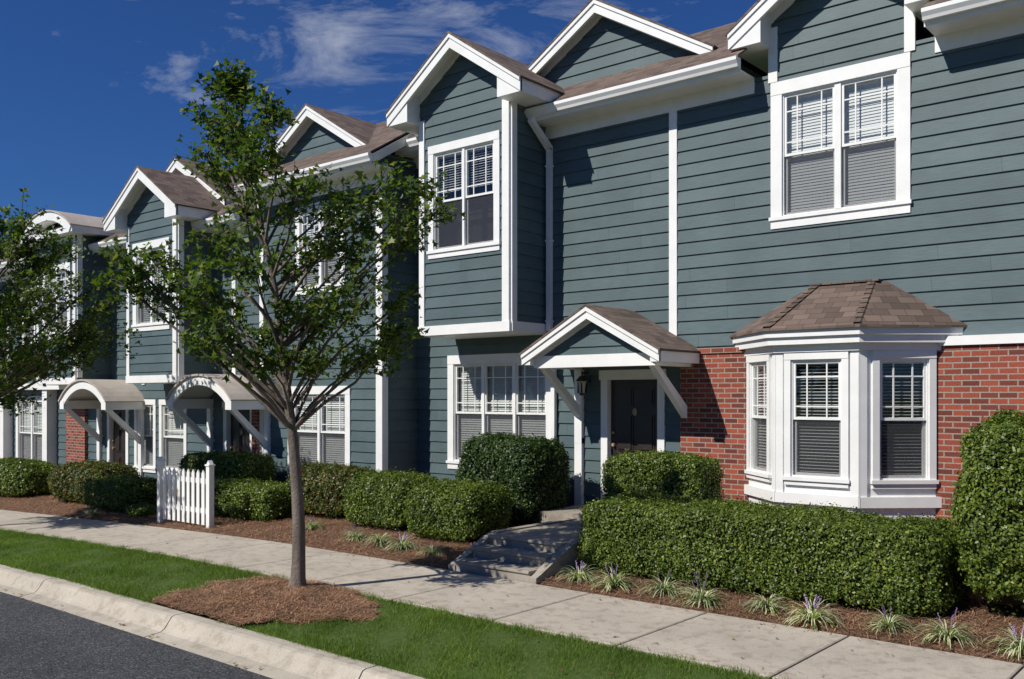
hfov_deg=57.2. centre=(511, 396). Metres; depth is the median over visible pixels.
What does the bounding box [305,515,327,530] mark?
liriope plant
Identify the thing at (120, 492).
boxwood shrub
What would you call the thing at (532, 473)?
dark shrub
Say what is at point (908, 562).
hedge
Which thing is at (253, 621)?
tree mulch ring
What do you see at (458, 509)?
boxwood shrub
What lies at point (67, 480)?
dark shrub
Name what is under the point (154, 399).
townhouse
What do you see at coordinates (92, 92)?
sky
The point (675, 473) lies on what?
boxwood shrub
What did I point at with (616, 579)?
liriope plant
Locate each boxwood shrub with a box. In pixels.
[0,456,57,497]
[81,473,167,511]
[124,501,156,517]
[176,450,277,495]
[181,476,262,516]
[227,477,306,522]
[340,467,441,530]
[401,476,517,541]
[599,448,724,501]
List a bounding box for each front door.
[611,379,656,455]
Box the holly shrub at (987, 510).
[945,407,1023,614]
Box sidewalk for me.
[0,510,1023,678]
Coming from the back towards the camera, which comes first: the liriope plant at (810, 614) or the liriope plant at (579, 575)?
the liriope plant at (579, 575)
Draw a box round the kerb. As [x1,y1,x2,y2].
[0,564,425,678]
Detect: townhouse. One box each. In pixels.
[0,210,113,465]
[58,157,270,489]
[234,103,417,482]
[385,0,1023,526]
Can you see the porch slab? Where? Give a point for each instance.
(560, 513)
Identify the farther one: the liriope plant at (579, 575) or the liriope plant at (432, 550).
the liriope plant at (432, 550)
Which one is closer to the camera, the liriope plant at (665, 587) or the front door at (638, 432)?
the liriope plant at (665, 587)
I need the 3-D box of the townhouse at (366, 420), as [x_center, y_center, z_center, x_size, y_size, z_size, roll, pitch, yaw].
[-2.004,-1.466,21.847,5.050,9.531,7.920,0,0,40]
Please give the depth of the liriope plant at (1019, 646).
8.27 m
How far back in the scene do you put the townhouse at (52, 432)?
25.45 m
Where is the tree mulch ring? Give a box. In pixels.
[151,578,379,625]
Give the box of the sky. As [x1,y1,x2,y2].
[0,0,756,239]
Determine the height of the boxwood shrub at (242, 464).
1.182 m
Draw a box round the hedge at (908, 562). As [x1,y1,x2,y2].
[575,487,975,618]
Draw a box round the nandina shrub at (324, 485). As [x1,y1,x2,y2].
[284,460,374,517]
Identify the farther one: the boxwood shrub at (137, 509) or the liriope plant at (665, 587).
the boxwood shrub at (137, 509)
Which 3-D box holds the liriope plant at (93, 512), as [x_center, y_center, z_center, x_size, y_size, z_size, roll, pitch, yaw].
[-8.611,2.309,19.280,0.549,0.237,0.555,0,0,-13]
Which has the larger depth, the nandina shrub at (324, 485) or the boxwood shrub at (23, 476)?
the boxwood shrub at (23, 476)
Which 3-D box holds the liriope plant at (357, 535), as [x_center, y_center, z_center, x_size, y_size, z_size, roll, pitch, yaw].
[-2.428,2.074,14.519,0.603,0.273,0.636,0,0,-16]
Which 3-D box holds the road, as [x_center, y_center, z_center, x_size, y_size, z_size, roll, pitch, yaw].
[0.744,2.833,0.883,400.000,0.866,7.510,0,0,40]
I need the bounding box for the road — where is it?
[0,592,271,678]
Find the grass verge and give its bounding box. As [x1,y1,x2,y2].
[0,532,756,678]
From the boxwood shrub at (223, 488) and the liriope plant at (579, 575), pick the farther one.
the boxwood shrub at (223, 488)
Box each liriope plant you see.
[81,507,101,515]
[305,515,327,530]
[338,521,367,541]
[359,524,397,546]
[383,532,421,552]
[414,541,447,557]
[556,560,600,583]
[586,563,640,591]
[638,569,689,598]
[671,571,728,608]
[742,582,791,616]
[781,594,847,630]
[857,607,918,635]
[911,607,982,649]
[979,623,1023,660]
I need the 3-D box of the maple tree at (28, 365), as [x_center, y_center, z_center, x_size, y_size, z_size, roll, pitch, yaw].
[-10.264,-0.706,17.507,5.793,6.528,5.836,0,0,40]
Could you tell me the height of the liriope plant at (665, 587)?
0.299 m
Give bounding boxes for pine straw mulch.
[0,493,1023,677]
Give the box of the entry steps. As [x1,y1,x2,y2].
[448,518,584,583]
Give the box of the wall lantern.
[576,369,590,394]
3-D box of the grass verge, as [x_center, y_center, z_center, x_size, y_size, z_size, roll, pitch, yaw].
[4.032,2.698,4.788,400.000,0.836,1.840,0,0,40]
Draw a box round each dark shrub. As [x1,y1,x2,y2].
[47,457,142,502]
[452,431,572,523]
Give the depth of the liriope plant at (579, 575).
11.41 m
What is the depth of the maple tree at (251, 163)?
10.81 m
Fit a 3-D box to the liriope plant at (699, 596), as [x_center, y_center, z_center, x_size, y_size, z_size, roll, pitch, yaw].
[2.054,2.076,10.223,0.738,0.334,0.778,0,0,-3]
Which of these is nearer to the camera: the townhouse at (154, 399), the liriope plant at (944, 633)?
the liriope plant at (944, 633)
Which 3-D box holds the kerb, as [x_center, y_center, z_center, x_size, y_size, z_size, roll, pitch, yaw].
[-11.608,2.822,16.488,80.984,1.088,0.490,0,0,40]
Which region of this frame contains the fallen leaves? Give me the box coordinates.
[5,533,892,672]
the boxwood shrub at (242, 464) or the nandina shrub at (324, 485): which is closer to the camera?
the nandina shrub at (324, 485)
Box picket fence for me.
[156,456,214,527]
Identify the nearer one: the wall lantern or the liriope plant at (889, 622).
the liriope plant at (889, 622)
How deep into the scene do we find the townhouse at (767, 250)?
13.98 m
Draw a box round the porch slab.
[540,503,590,522]
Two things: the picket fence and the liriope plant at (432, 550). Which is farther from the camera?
the picket fence
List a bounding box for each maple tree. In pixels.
[0,188,141,416]
[90,54,466,588]
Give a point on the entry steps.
(537, 553)
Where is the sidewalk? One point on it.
(757, 646)

